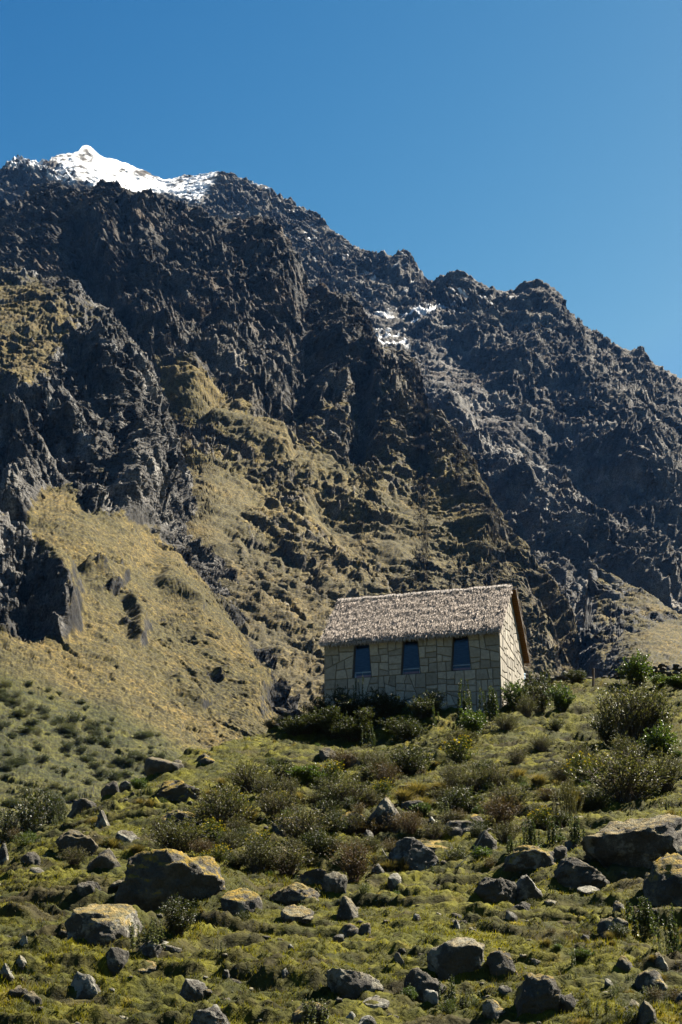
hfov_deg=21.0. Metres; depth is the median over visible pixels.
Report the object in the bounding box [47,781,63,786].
scrub bush
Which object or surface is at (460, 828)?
boulder
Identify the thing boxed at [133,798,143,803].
weed
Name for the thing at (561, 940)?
weed
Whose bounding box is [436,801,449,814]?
weed
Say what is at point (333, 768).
shrub
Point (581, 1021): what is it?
weed
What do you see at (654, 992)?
weed
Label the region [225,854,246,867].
shrub
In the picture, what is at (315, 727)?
shrub
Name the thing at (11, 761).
scrub bush
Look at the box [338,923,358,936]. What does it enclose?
stone
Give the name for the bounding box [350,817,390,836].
shrub
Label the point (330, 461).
mountain
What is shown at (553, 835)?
leafy plant
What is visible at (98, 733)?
scrub bush
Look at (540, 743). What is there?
shrub
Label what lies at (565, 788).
shrub
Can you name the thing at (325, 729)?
shrub
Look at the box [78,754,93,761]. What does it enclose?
scrub bush
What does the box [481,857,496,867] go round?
weed
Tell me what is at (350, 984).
boulder
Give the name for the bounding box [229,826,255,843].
weed
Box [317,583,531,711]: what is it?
stone hut
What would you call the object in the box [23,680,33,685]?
scrub bush
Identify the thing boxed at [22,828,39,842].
weed
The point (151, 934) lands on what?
leafy plant
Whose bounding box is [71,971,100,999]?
boulder
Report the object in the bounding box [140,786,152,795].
weed
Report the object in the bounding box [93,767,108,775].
scrub bush
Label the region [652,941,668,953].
weed
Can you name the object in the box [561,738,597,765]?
shrub
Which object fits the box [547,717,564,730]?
shrub
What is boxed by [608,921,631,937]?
weed
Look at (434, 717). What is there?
leafy plant
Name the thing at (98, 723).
scrub bush
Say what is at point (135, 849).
tussock grass
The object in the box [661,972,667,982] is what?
weed
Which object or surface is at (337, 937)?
stone
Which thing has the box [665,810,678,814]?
weed
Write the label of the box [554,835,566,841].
weed
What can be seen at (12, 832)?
weed
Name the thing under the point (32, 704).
scrub bush
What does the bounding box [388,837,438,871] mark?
boulder
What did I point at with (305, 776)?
shrub
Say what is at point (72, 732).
scrub bush
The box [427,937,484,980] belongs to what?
boulder
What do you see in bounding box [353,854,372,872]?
shrub
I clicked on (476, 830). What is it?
weed
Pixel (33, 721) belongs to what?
scrub bush
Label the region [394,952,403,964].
stone
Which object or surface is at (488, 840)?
boulder
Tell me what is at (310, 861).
shrub
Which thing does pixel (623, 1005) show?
weed
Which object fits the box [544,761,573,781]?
shrub
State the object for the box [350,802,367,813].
weed
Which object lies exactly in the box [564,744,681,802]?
shrub
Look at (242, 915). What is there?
weed
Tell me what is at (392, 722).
shrub
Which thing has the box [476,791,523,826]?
shrub
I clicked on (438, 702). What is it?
shrub
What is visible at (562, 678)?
stone wall
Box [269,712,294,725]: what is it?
shrub
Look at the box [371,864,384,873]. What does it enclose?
stone
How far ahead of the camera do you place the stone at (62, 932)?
37.67 m
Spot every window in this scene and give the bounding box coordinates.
[352,643,371,677]
[401,640,420,674]
[451,636,470,670]
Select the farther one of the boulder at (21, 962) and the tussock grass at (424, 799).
the tussock grass at (424, 799)
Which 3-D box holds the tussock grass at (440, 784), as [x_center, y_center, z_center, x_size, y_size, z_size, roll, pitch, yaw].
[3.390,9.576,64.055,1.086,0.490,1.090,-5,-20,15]
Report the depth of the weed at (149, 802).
61.97 m
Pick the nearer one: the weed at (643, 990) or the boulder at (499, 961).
the weed at (643, 990)
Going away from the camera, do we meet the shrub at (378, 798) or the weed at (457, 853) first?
the weed at (457, 853)
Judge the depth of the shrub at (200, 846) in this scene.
48.67 m
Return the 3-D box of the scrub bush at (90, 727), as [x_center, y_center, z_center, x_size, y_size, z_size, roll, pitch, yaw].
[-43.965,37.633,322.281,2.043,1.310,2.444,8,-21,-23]
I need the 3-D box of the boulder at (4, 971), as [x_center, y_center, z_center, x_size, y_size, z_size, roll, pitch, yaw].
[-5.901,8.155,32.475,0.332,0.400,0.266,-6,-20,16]
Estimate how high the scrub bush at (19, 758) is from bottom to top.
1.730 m
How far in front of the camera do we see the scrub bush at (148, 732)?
328.41 m
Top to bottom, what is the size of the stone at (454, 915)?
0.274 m
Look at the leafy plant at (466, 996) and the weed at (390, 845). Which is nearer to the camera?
the leafy plant at (466, 996)
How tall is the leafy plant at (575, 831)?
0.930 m
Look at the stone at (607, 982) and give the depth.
31.12 m
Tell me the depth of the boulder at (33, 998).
30.30 m
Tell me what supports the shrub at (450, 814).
on the hill
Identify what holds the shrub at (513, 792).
on the hill
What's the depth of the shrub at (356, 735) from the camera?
87.67 m
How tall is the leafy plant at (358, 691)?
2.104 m
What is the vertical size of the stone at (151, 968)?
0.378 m
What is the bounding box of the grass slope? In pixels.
[0,266,303,833]
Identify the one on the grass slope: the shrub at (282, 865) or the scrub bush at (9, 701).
the scrub bush at (9, 701)
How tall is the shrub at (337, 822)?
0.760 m
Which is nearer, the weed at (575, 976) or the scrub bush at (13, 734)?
the weed at (575, 976)
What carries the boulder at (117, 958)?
on the hill
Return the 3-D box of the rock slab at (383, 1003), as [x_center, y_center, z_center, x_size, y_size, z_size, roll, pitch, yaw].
[0.570,8.168,30.544,0.488,0.303,0.464,-3,-20,10]
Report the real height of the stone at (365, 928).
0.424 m
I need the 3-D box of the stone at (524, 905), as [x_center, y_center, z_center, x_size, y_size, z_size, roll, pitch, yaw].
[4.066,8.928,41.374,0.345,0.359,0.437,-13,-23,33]
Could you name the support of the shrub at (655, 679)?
on the hill
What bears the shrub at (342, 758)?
on the hill
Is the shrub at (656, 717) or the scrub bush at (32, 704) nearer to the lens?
the shrub at (656, 717)
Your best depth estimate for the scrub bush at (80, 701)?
340.35 m
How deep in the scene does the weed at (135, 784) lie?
67.97 m
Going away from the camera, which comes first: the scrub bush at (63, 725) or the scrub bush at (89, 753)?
the scrub bush at (89, 753)
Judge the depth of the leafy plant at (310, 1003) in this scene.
27.95 m
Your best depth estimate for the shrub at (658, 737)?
70.83 m
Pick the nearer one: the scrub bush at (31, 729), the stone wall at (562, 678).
the stone wall at (562, 678)
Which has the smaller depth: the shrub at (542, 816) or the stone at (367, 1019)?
the stone at (367, 1019)
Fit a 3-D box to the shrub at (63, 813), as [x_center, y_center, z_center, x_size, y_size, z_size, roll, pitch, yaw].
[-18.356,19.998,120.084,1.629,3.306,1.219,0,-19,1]
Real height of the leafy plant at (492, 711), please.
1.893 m
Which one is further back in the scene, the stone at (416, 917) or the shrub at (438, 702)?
the shrub at (438, 702)
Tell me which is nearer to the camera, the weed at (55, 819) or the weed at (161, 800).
the weed at (55, 819)
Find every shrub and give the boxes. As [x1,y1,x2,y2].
[0,803,26,843]
[14,781,60,832]
[48,795,68,823]
[55,845,90,863]
[133,811,217,852]
[145,816,168,832]
[158,892,198,935]
[181,807,214,823]
[183,778,264,834]
[187,838,216,853]
[192,850,211,857]
[198,817,229,844]
[205,843,233,863]
[216,826,245,849]
[217,787,249,807]
[219,756,280,791]
[222,814,257,836]
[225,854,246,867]
[230,834,279,872]
[244,829,274,849]
[248,773,283,796]
[251,784,305,818]
[255,790,279,812]
[255,842,320,873]
[261,843,286,871]
[263,718,276,728]
[265,803,333,841]
[266,759,293,781]
[268,791,288,806]
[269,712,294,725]
[273,715,312,735]
[276,775,304,794]
[281,835,312,860]
[286,763,327,786]
[294,713,328,733]
[297,695,334,716]
[299,828,338,856]
[300,704,342,732]
[302,854,319,867]
[303,788,325,804]
[305,775,341,792]
[310,772,384,807]
[311,796,339,819]
[316,810,350,832]
[317,792,341,807]
[320,759,347,782]
[322,719,351,737]
[322,834,341,852]
[324,833,380,881]
[326,684,354,714]
[327,716,374,741]
[328,747,362,768]
[335,693,370,719]
[337,706,392,731]
[340,833,371,859]
[343,811,371,834]
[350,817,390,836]
[352,763,376,782]
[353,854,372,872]
[354,749,386,766]
[355,788,388,805]
[355,834,382,852]
[361,686,393,713]
[361,748,394,774]
[362,758,407,786]
[367,692,409,717]
[369,777,397,798]
[375,715,420,732]
[382,716,428,739]
[382,743,435,775]
[382,809,402,832]
[386,745,407,764]
[392,806,429,833]
[406,695,441,718]
[409,800,432,815]
[416,820,456,839]
[417,689,447,715]
[425,785,455,804]
[433,783,486,814]
[434,728,488,745]
[434,761,465,780]
[437,810,464,822]
[438,734,479,764]
[438,766,477,788]
[443,784,470,797]
[446,766,505,792]
[452,708,487,735]
[466,758,497,774]
[476,778,537,808]
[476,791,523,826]
[481,759,515,789]
[488,820,521,841]
[491,711,520,729]
[500,679,528,710]
[503,746,534,764]
[512,691,540,716]
[519,668,556,712]
[522,732,562,750]
[522,801,545,819]
[525,805,561,829]
[531,786,559,800]
[543,680,576,711]
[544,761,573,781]
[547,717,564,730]
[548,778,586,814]
[548,809,575,827]
[557,780,577,799]
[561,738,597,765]
[561,750,602,782]
[563,668,587,681]
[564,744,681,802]
[573,675,681,742]
[576,786,613,811]
[584,708,617,743]
[591,755,607,768]
[604,731,645,762]
[615,648,655,685]
[623,683,673,733]
[637,719,681,756]
[642,746,681,790]
[650,672,668,687]
[660,672,681,688]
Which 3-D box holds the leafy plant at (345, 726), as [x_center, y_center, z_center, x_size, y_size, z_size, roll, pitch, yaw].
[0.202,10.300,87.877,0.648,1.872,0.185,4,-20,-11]
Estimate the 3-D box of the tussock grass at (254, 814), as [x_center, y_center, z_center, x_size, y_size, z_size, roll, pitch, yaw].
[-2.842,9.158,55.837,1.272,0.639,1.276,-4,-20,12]
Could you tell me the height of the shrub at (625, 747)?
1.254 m
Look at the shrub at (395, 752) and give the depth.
71.67 m
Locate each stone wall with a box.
[524,672,625,685]
[650,663,681,676]
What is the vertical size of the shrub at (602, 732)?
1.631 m
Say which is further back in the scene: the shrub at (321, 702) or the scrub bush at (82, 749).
the scrub bush at (82, 749)
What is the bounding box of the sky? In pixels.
[0,0,681,377]
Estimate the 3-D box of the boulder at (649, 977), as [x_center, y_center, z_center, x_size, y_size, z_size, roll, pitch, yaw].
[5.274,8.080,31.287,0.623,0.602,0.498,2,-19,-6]
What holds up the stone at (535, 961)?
on the hill
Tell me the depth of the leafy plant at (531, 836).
47.53 m
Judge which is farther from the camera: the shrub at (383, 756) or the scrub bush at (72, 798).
the scrub bush at (72, 798)
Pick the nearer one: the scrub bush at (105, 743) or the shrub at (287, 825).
the shrub at (287, 825)
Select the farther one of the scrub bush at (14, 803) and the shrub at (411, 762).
the scrub bush at (14, 803)
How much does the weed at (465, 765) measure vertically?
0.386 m
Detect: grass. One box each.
[125,844,149,853]
[201,788,217,798]
[237,804,264,822]
[295,792,307,804]
[392,786,417,804]
[398,781,433,798]
[413,796,437,807]
[426,781,450,793]
[507,768,528,782]
[525,772,549,786]
[567,797,586,807]
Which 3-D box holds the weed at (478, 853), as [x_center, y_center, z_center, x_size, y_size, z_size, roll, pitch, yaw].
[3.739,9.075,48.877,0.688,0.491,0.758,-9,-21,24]
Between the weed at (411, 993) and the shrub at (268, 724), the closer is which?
the weed at (411, 993)
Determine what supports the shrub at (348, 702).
on the hill
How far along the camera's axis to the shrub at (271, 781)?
62.20 m
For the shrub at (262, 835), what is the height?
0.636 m
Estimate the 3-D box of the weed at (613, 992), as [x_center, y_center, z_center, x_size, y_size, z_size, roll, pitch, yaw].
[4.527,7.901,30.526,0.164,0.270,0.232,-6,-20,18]
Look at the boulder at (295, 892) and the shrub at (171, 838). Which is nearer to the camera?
the boulder at (295, 892)
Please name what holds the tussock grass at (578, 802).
on the hill
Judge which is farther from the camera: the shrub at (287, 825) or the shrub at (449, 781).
the shrub at (449, 781)
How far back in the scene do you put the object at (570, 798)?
57.02 m
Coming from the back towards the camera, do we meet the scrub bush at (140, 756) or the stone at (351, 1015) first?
the scrub bush at (140, 756)
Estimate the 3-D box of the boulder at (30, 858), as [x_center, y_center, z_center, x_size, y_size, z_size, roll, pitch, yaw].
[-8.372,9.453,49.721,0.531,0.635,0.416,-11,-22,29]
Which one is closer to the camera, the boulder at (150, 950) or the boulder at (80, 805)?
the boulder at (150, 950)
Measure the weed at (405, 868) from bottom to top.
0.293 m
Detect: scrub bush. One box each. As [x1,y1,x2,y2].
[0,678,11,686]
[0,691,10,697]
[0,719,8,730]
[0,798,23,806]
[1,697,16,703]
[1,757,16,767]
[1,763,14,770]
[5,731,16,736]
[9,708,24,716]
[10,689,23,696]
[11,755,29,764]
[12,696,21,704]
[14,760,24,766]
[16,724,35,733]
[20,787,33,793]
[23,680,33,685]
[23,709,31,714]
[26,700,36,708]
[26,717,42,724]
[32,726,42,734]
[32,742,44,750]
[36,753,52,761]
[39,705,50,714]
[42,790,69,805]
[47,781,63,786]
[53,715,66,722]
[54,719,75,730]
[60,741,75,750]
[60,767,70,773]
[66,712,81,721]
[66,727,80,735]
[66,794,78,801]
[73,735,83,744]
[75,699,85,703]
[75,743,87,752]
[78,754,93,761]
[80,777,94,784]
[84,723,94,729]
[84,752,94,760]
[85,733,100,742]
[86,759,104,768]
[90,720,102,726]
[92,728,104,736]
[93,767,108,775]
[97,737,113,746]
[103,768,124,780]
[111,754,127,763]
[119,770,134,776]
[125,750,138,759]
[125,759,135,765]
[132,749,148,759]
[133,731,153,738]
[142,730,154,736]
[156,751,167,758]
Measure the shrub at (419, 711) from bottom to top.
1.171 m
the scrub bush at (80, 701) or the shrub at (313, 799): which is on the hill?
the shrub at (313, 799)
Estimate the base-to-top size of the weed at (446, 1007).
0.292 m
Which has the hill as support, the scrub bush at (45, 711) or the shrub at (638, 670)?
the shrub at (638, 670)
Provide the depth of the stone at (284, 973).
32.77 m
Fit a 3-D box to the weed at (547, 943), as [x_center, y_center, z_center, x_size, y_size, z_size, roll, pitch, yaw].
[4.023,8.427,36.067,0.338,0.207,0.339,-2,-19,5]
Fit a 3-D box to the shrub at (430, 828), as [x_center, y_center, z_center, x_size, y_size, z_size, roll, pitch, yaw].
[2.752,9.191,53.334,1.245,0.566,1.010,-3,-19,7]
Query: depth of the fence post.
95.42 m
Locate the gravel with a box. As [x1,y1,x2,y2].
[0,737,681,1023]
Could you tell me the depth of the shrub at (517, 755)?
70.84 m
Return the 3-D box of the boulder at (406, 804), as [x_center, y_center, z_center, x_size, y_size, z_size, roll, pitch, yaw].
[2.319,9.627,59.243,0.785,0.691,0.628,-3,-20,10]
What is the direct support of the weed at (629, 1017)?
on the hill
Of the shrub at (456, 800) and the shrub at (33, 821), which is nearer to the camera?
the shrub at (456, 800)
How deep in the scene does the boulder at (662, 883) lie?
41.77 m
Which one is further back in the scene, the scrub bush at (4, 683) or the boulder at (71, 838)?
the scrub bush at (4, 683)
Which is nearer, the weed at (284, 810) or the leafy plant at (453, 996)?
the leafy plant at (453, 996)
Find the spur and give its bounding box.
[577,564,681,678]
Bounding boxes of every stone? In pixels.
[20,935,27,945]
[29,867,43,872]
[58,929,67,936]
[115,830,136,842]
[119,781,130,792]
[138,960,156,972]
[161,941,181,952]
[223,969,229,977]
[280,904,313,921]
[282,968,288,978]
[332,934,343,941]
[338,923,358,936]
[345,1011,354,1019]
[358,1015,376,1023]
[359,922,370,934]
[365,830,373,838]
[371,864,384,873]
[388,873,401,891]
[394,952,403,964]
[413,914,420,920]
[423,989,437,1004]
[450,913,461,918]
[453,919,459,928]
[497,985,511,993]
[505,911,517,921]
[512,902,530,910]
[530,958,540,964]
[553,845,566,858]
[564,840,575,850]
[577,886,598,894]
[580,934,589,941]
[604,978,612,986]
[612,902,624,912]
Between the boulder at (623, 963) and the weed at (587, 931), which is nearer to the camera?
the boulder at (623, 963)
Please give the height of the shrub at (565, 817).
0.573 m
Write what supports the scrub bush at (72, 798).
on the grass slope
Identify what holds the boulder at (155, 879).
on the hill
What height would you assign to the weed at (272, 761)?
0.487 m
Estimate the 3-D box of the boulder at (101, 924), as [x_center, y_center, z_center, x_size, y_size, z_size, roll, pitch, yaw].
[-4.740,8.441,36.963,1.331,1.255,1.395,-10,-22,26]
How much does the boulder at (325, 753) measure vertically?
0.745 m
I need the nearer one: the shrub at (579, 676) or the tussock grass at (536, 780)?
the tussock grass at (536, 780)
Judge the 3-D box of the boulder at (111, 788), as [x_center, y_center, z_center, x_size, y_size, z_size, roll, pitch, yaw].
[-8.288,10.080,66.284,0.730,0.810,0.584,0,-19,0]
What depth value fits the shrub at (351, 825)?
55.22 m
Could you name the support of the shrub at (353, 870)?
on the hill
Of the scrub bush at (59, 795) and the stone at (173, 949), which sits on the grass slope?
the scrub bush at (59, 795)
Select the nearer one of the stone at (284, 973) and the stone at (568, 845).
the stone at (284, 973)
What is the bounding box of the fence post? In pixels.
[592,668,594,686]
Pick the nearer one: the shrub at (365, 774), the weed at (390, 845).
the weed at (390, 845)
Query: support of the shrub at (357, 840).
on the hill
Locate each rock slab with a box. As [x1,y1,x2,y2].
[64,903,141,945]
[144,757,183,774]
[363,996,389,1008]
[417,838,451,850]
[470,814,483,821]
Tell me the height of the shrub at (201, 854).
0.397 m
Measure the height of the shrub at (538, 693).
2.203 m
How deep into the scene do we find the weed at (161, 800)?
64.18 m
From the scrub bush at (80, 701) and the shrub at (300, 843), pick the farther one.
the scrub bush at (80, 701)
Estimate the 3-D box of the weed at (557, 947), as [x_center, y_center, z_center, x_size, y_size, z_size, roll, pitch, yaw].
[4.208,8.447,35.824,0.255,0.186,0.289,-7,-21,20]
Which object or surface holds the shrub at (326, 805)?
on the hill
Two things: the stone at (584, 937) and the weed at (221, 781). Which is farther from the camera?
the weed at (221, 781)
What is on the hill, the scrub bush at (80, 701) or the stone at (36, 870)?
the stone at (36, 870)
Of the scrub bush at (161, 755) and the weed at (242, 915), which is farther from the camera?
the scrub bush at (161, 755)
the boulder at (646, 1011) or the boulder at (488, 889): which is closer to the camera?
the boulder at (646, 1011)
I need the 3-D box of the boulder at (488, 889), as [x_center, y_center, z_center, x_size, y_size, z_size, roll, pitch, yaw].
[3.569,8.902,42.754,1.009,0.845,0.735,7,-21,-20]
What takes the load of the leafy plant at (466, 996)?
on the hill
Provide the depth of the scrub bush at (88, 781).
268.95 m
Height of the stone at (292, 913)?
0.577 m
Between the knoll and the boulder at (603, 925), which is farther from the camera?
the knoll
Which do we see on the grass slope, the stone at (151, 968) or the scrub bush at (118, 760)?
the scrub bush at (118, 760)
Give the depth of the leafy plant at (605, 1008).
29.15 m
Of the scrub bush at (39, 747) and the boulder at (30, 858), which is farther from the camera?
the scrub bush at (39, 747)
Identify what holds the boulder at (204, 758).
on the hill
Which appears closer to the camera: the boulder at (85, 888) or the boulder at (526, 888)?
the boulder at (85, 888)
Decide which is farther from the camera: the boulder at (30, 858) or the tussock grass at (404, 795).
the tussock grass at (404, 795)
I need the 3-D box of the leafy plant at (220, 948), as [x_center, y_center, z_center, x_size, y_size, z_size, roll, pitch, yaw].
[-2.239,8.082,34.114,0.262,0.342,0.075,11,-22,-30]
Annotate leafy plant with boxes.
[127,917,164,951]
[214,941,225,956]
[301,998,329,1023]
[339,709,351,744]
[352,675,363,712]
[361,727,375,748]
[431,703,439,729]
[438,974,456,1008]
[455,679,473,728]
[459,988,474,1006]
[477,686,499,725]
[506,835,521,852]
[521,820,540,846]
[546,815,561,844]
[568,815,585,847]
[569,945,593,961]
[571,950,575,967]
[587,999,618,1016]
[624,895,657,940]
[657,903,680,957]
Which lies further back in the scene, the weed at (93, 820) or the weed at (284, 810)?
the weed at (93, 820)
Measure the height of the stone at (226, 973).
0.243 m
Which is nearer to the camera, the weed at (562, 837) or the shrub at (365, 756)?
the weed at (562, 837)
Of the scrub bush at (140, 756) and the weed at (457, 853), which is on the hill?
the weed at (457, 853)
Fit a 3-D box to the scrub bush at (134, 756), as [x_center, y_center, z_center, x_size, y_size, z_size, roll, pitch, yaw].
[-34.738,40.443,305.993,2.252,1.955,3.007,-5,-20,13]
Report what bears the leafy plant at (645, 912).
on the hill
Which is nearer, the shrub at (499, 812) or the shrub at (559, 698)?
the shrub at (499, 812)
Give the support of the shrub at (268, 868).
on the hill
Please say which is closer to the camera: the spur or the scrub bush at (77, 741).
the scrub bush at (77, 741)
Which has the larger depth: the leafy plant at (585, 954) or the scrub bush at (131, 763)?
the scrub bush at (131, 763)
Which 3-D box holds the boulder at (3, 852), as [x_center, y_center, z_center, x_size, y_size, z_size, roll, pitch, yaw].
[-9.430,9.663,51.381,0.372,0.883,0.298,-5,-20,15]
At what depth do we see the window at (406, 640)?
92.46 m
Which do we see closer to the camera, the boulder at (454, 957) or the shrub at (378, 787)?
the boulder at (454, 957)
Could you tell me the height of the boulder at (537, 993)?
1.113 m
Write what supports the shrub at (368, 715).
on the hill
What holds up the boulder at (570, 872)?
on the hill
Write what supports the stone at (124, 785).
on the hill
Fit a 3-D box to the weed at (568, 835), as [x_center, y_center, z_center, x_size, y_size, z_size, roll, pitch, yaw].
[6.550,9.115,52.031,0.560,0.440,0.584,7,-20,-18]
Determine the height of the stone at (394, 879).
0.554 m
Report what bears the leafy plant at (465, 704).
on the hill
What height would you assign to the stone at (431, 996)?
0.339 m
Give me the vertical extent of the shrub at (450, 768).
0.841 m
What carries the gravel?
on the hill
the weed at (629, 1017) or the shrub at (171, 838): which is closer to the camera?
the weed at (629, 1017)
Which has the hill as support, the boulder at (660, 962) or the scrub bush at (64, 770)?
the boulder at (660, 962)
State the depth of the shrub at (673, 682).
90.32 m
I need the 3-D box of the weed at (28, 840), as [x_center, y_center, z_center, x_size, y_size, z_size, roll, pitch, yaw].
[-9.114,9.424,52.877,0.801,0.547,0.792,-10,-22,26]
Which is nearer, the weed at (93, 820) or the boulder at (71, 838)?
the boulder at (71, 838)
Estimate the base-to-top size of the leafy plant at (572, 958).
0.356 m
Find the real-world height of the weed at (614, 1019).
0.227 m
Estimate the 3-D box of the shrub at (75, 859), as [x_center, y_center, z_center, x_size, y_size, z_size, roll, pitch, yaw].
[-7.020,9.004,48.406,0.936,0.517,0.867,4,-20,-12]
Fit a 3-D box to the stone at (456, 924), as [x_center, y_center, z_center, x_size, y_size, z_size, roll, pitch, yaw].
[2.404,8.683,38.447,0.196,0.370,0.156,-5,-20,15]
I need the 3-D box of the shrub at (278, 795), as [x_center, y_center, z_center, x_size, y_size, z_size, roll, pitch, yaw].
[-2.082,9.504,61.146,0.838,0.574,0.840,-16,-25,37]
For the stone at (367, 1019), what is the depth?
28.92 m
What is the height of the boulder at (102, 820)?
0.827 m
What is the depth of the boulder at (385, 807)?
55.22 m
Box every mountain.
[0,145,681,641]
[0,179,581,713]
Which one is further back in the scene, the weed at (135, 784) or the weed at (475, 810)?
the weed at (135, 784)
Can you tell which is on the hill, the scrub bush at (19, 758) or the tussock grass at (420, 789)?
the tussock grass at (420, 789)
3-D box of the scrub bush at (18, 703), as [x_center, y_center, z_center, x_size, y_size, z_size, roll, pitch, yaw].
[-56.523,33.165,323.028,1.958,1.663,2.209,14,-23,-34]
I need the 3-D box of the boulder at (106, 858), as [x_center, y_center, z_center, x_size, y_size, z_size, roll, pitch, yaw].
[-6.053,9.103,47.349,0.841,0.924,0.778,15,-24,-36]
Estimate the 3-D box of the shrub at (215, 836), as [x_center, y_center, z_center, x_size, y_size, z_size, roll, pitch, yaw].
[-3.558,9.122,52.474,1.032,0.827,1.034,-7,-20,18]
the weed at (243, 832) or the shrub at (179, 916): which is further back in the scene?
the weed at (243, 832)
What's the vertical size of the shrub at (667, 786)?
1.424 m
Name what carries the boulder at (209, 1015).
on the hill
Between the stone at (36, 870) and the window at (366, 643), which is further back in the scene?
the window at (366, 643)
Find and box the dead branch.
[455,828,501,867]
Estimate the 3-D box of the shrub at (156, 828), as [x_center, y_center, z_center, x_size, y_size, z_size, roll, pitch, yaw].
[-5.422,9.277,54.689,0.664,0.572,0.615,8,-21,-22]
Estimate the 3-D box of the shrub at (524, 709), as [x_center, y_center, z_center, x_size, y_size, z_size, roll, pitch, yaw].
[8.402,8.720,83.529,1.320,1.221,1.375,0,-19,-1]
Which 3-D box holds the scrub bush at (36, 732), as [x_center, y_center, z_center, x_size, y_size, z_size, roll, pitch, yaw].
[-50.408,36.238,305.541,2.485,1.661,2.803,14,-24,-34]
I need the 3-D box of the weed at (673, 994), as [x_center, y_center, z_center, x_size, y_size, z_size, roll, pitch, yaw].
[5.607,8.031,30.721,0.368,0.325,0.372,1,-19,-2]
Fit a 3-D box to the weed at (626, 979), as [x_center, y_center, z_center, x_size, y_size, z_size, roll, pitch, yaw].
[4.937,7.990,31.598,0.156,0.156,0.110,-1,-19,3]
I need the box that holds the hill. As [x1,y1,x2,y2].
[0,670,681,1023]
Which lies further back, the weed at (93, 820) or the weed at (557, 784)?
the weed at (557, 784)
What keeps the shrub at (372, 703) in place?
on the hill
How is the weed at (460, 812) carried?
on the hill
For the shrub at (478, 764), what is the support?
on the hill
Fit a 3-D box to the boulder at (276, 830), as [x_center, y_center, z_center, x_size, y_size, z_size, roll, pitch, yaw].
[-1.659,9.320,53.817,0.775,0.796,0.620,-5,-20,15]
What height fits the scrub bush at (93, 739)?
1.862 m
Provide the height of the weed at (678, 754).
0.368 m
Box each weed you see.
[7,827,22,838]
[11,831,36,846]
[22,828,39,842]
[50,814,65,825]
[88,815,96,824]
[96,837,121,848]
[97,836,122,848]
[130,777,147,789]
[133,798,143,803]
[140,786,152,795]
[143,798,155,807]
[158,797,167,802]
[214,777,226,786]
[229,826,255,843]
[234,910,250,918]
[264,757,278,767]
[281,807,297,819]
[338,795,358,809]
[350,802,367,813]
[357,882,370,893]
[379,859,399,872]
[380,836,398,851]
[393,857,405,870]
[399,863,408,871]
[402,983,418,1001]
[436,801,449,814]
[437,997,460,1013]
[442,843,467,861]
[444,807,467,819]
[459,762,470,768]
[466,821,487,836]
[468,845,491,860]
[469,997,479,1007]
[471,806,486,813]
[480,780,494,791]
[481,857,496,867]
[515,776,528,783]
[525,897,539,906]
[542,938,550,947]
[549,933,566,945]
[551,943,562,950]
[552,779,560,785]
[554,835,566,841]
[563,829,581,839]
[564,1016,592,1023]
[565,971,580,979]
[580,927,591,935]
[603,1012,617,1023]
[604,930,614,940]
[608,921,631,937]
[610,982,618,996]
[618,999,624,1006]
[622,1005,638,1023]
[625,915,635,924]
[625,974,632,981]
[639,985,652,994]
[644,985,665,999]
[647,953,657,961]
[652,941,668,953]
[657,798,669,809]
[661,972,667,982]
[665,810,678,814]
[667,984,680,1001]
[672,750,681,756]
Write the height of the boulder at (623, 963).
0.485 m
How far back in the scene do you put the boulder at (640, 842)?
46.68 m
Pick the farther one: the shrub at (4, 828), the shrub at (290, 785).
the shrub at (4, 828)
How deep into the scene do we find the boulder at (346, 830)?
55.62 m
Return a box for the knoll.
[597,616,681,677]
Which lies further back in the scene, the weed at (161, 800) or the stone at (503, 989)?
the weed at (161, 800)
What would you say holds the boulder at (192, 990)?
on the hill
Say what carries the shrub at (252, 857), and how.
on the hill
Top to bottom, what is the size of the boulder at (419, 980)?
0.886 m
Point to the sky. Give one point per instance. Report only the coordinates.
(505, 144)
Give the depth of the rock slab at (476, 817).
56.87 m
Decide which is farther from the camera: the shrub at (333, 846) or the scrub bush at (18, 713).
the scrub bush at (18, 713)
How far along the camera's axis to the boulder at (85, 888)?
41.92 m
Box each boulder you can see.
[0,843,8,864]
[0,963,13,980]
[16,955,26,969]
[21,851,39,865]
[21,991,42,1005]
[55,829,98,856]
[67,798,96,818]
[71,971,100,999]
[77,881,100,895]
[87,848,120,870]
[95,810,109,828]
[101,781,118,797]
[105,947,128,975]
[114,848,225,912]
[138,941,162,957]
[155,780,200,802]
[155,810,200,829]
[179,979,206,1002]
[190,1004,230,1023]
[197,753,214,763]
[220,888,262,914]
[270,882,319,904]
[272,818,293,836]
[292,1002,327,1023]
[296,868,327,884]
[319,747,336,759]
[322,871,347,892]
[324,968,383,999]
[336,896,357,919]
[341,811,365,832]
[343,755,359,767]
[365,797,400,833]
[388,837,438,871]
[401,800,424,811]
[403,967,447,1002]
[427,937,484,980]
[444,820,475,835]
[472,830,497,849]
[474,877,516,903]
[482,999,505,1019]
[486,949,517,975]
[503,845,556,871]
[514,972,560,1016]
[516,874,542,900]
[553,857,609,888]
[580,814,681,868]
[597,917,628,937]
[616,955,632,971]
[634,969,667,991]
[635,1000,656,1023]
[642,853,681,906]
[654,952,667,971]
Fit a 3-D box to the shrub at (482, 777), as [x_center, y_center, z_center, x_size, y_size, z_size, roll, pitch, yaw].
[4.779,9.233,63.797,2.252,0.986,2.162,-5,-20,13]

